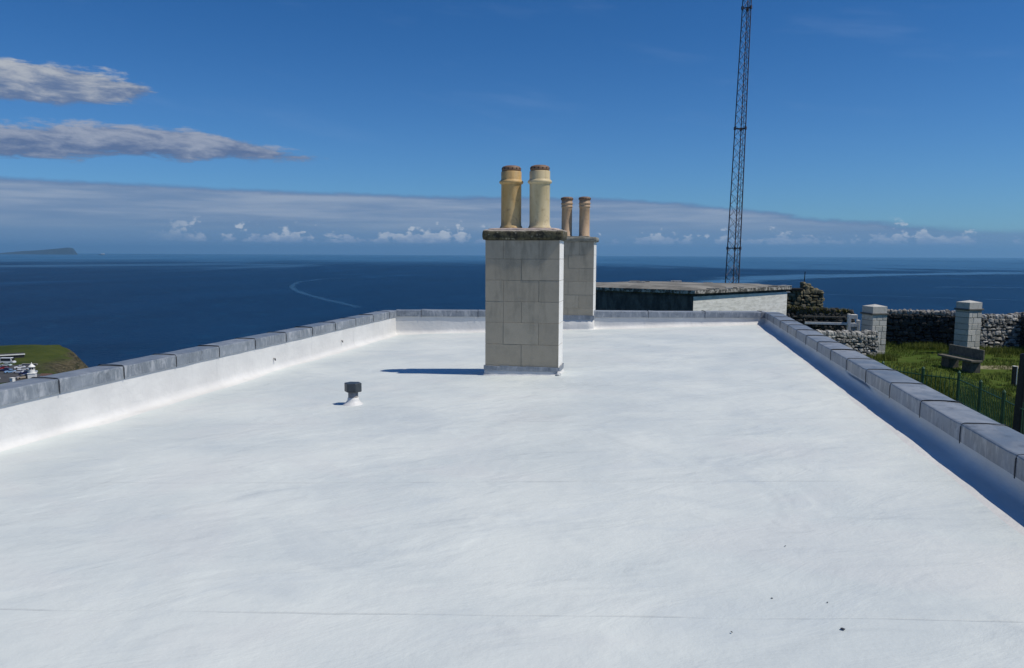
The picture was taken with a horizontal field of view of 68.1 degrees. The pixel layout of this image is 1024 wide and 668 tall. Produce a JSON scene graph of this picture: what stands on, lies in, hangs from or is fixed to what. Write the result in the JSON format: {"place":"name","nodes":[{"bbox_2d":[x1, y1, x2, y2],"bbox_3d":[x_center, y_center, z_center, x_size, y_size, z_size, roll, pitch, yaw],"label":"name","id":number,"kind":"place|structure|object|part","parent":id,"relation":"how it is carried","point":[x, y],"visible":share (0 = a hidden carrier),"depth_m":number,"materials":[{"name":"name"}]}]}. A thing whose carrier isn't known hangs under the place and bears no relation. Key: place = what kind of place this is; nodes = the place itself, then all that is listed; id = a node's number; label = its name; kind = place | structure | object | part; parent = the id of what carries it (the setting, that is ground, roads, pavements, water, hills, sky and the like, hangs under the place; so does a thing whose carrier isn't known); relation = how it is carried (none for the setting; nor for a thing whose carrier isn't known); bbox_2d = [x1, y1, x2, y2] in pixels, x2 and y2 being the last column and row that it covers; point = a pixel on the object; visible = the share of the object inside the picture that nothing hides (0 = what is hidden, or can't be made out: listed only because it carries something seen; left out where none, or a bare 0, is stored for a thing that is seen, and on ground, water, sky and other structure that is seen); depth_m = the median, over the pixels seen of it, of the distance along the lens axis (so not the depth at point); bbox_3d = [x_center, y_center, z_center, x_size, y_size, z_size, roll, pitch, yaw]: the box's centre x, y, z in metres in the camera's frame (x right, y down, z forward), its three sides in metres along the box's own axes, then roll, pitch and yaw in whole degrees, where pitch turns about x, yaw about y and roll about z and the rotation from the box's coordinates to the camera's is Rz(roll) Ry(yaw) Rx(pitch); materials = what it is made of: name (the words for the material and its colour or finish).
{"place":"outdoors","nodes":[
{"label":"outdoors","id":0,"kind":"place"},
{"bbox_2d":[16,375,27,378],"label":"parked car","id":1,"kind":"object","parent":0,"point":[21,376],"visible":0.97,"depth_m":300.57,"materials":[{"name":"beige paint"}]},
{"bbox_2d":[0,248,77,254],"bbox_3d":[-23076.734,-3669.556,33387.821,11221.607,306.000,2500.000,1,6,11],"label":"hills","id":2,"kind":"structure","parent":0,"point":[65,251],"depth_m":31816.31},
{"bbox_2d":[40,373,51,375],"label":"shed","id":3,"kind":"structure","parent":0,"point":[43,374],"depth_m":304.43,"materials":[{"name":"grey"}]},
{"bbox_2d":[0,345,1019,413],"bbox_3d":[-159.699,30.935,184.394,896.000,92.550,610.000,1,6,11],"label":"ground","id":4,"kind":"structure","parent":0,"point":[54,359],"depth_m":333.82,"materials":[{"name":"green plant"}]},
{"bbox_2d":[0,357,15,362],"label":"camper van","id":5,"kind":"object","parent":4,"relation":"on","point":[7,359],"visible":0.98,"depth_m":341.48,"materials":[{"name":"white paint"}]},
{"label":"window","id":6,"kind":"part","parent":5,"relation":"part of","materials":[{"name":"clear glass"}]},
{"bbox_2d":[0,352,24,357],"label":"visitor building","id":7,"kind":"structure","parent":4,"relation":"on","point":[17,355],"depth_m":354.52,"materials":[{"name":"white glass"}]},
{"bbox_2d":[0,365,39,382],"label":"car park","id":8,"kind":"structure","parent":4,"relation":"on","point":[5,377],"depth_m":308.59,"materials":[{"name":"grey asphalt"}]},
{"bbox_2d":[27,362,36,377],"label":"white tower","id":9,"kind":"structure","parent":8,"relation":"on","point":[32,372],"depth_m":302.00,"materials":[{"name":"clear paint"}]},
{"bbox_2d":[595,280,791,314],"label":"outbuilding","id":10,"kind":"structure","parent":4,"relation":"on","point":[665,296],"depth_m":32.38,"materials":[{"name":"white paint"}]},
{"bbox_2d":[725,0,751,282],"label":"lattice mast","id":11,"kind":"object","parent":4,"relation":"on","point":[748,8],"visible":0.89,"depth_m":47.12,"materials":[{"name":"metal"}]},
{"bbox_2d":[786,272,824,307],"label":"ruined wall","id":12,"kind":"structure","parent":4,"relation":"on","point":[806,294],"depth_m":40.51,"materials":[{"name":"stone"}]},
{"bbox_2d":[786,304,854,330],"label":"dry stone wall","id":13,"kind":"structure","parent":4,"relation":"on","point":[798,315],"depth_m":38.55,"materials":[{"name":"grey stone"}]},
{"bbox_2d":[787,305,852,313],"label":"wall top weeds","id":14,"kind":"object","parent":13,"relation":"on","point":[809,307],"depth_m":38.60,"materials":[{"name":"plant"}]},
{"bbox_2d":[803,314,859,330],"bbox_3d":[14.695,-0.034,34.961,2.460,1.820,0.280,1,6,11],"label":"timber rail","id":15,"kind":"object","parent":4,"relation":"on","point":[851,326],"visible":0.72,"depth_m":34.79,"materials":[{"name":"grey wood"}]},
{"bbox_2d":[817,329,878,355],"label":"dry stone wall","id":16,"kind":"structure","parent":4,"relation":"on","point":[865,342],"depth_m":32.94,"materials":[{"name":"grey stone"}]},
{"bbox_2d":[860,304,888,353],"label":"stone pillar","id":17,"kind":"structure","parent":4,"relation":"on","point":[874,317],"depth_m":33.59,"materials":[{"name":"grey stone"}]},
{"bbox_2d":[886,309,955,346],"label":"dry stone wall","id":18,"kind":"structure","parent":4,"relation":"on","point":[912,326],"depth_m":37.79,"materials":[{"name":"grey stone"}]},
{"bbox_2d":[881,361,1023,434],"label":"railing fence","id":19,"kind":"object","parent":4,"relation":"on","point":[979,400],"visible":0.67,"depth_m":20.67,"materials":[{"name":"metal"}]},
{"bbox_2d":[937,344,984,372],"bbox_3d":[17.744,0.989,29.988,0.540,0.950,2.067,0,6,-4],"label":"stone bench","id":20,"kind":"object","parent":4,"relation":"on","point":[970,358],"visible":0.82,"depth_m":29.79,"materials":[{"name":"stone"}]},
{"bbox_2d":[954,300,983,348],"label":"stone pillar","id":21,"kind":"structure","parent":4,"relation":"on","point":[968,315],"depth_m":34.95,"materials":[{"name":"grey stone"}]},
{"bbox_2d":[980,313,1022,347],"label":"dry stone wall","id":22,"kind":"structure","parent":4,"relation":"on","point":[997,330],"depth_m":36.64,"materials":[{"name":"grey stone"}]},
{"bbox_2d":[1012,353,1023,433],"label":"gable post","id":23,"kind":"object","parent":4,"relation":"on","point":[1019,404],"visible":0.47,"depth_m":18.14,"materials":[{"name":"brown wood"}]},
{"bbox_2d":[1011,366,1017,385],"bbox_3d":[17.415,1.504,26.260,0.130,0.800,0.140,1,6,11],"label":"timber post","id":24,"kind":"object","parent":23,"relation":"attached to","point":[1014,375],"visible":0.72,"depth_m":26.19,"materials":[{"name":"grey wood"}]},
{"bbox_2d":[1015,312,1023,347],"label":"dry stone wall","id":25,"kind":"structure","parent":4,"relation":"on","point":[1021,340],"depth_m":36.62,"materials":[{"name":"grey stone"}]},
{"bbox_2d":[0,325,1023,667],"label":"roof deck","id":26,"kind":"structure","parent":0,"point":[718,497],"depth_m":4.38,"materials":[{"name":"white paint"}]},
{"bbox_2d":[0,310,397,451],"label":"parapet wall","id":27,"kind":"structure","parent":26,"relation":"on","point":[33,409],"depth_m":8.68,"materials":[{"name":"white paint"}]},
{"bbox_2d":[343,382,362,405],"bbox_3d":[-1.746,0.656,8.321,0.230,0.244,0.230,1,6,11],"label":"roof vent","id":28,"kind":"object","parent":26,"relation":"on","point":[352,389],"visible":1,"depth_m":8.27,"materials":[{"name":"plastic"}]},
{"bbox_2d":[482,165,566,375],"bbox_3d":[0.171,-0.825,10.127,1.083,2.813,0.513,1,6,11],"label":"chimney stack","id":29,"kind":"object","parent":26,"relation":"on","point":[524,271],"visible":1,"depth_m":9.97,"materials":[{"name":"concrete"}]},
{"bbox_2d":[561,197,598,329],"bbox_3d":[1.280,-1.517,16.400,1.148,2.869,0.640,1,6,11],"label":"chimney stack","id":30,"kind":"object","parent":26,"relation":"on","point":[579,290],"visible":0.75,"depth_m":16.14,"materials":[{"name":"concrete"}]},
{"bbox_2d":[396,309,765,334],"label":"parapet wall","id":31,"kind":"structure","parent":26,"relation":"on","point":[422,321],"depth_m":16.30,"materials":[{"name":"white paint"}]},
{"bbox_2d":[756,312,1023,535],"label":"parapet wall","id":32,"kind":"structure","parent":26,"relation":"on","point":[977,455],"depth_m":6.12,"materials":[{"name":"grey concrete"}]},
{"bbox_2d":[0,253,1023,366],"bbox_3d":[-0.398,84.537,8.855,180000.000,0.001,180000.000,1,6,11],"label":"sea","id":33,"kind":"structure","parent":0,"point":[91,309],"depth_m":1957.83,"materials":[{"name":"liquid"}]},
{"bbox_2d":[699,272,1023,282],"bbox_3d":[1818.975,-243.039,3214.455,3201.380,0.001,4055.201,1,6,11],"label":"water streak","id":34,"kind":"object","parent":33,"relation":"in","point":[740,281],"visible":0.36,"depth_m":3003.36,"materials":[{"name":"blue liquid"}]},
{"bbox_2d":[0,0,1023,257],"label":"sky","id":35,"kind":"structure","parent":0,"point":[876,128],"materials":[{"name":"blue"}]},
{"bbox_2d":[720,273,1023,278],"bbox_3d":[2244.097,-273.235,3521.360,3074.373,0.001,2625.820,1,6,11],"label":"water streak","id":36,"kind":"object","parent":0,"point":[771,277],"visible":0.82,"depth_m":3335.48,"materials":[{"name":"blue liquid"}]},
{"bbox_2d":[866,341,1023,427],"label":"long grass","id":37,"kind":"structure","parent":0,"point":[939,346],"depth_m":32.41,"materials":[{"name":"green plant"}]},
{"bbox_2d":[880,343,1019,412],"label":"lawn grass","id":38,"kind":"structure","parent":0,"point":[896,347],"depth_m":30.08,"materials":[{"name":"green plant"}]}
]}

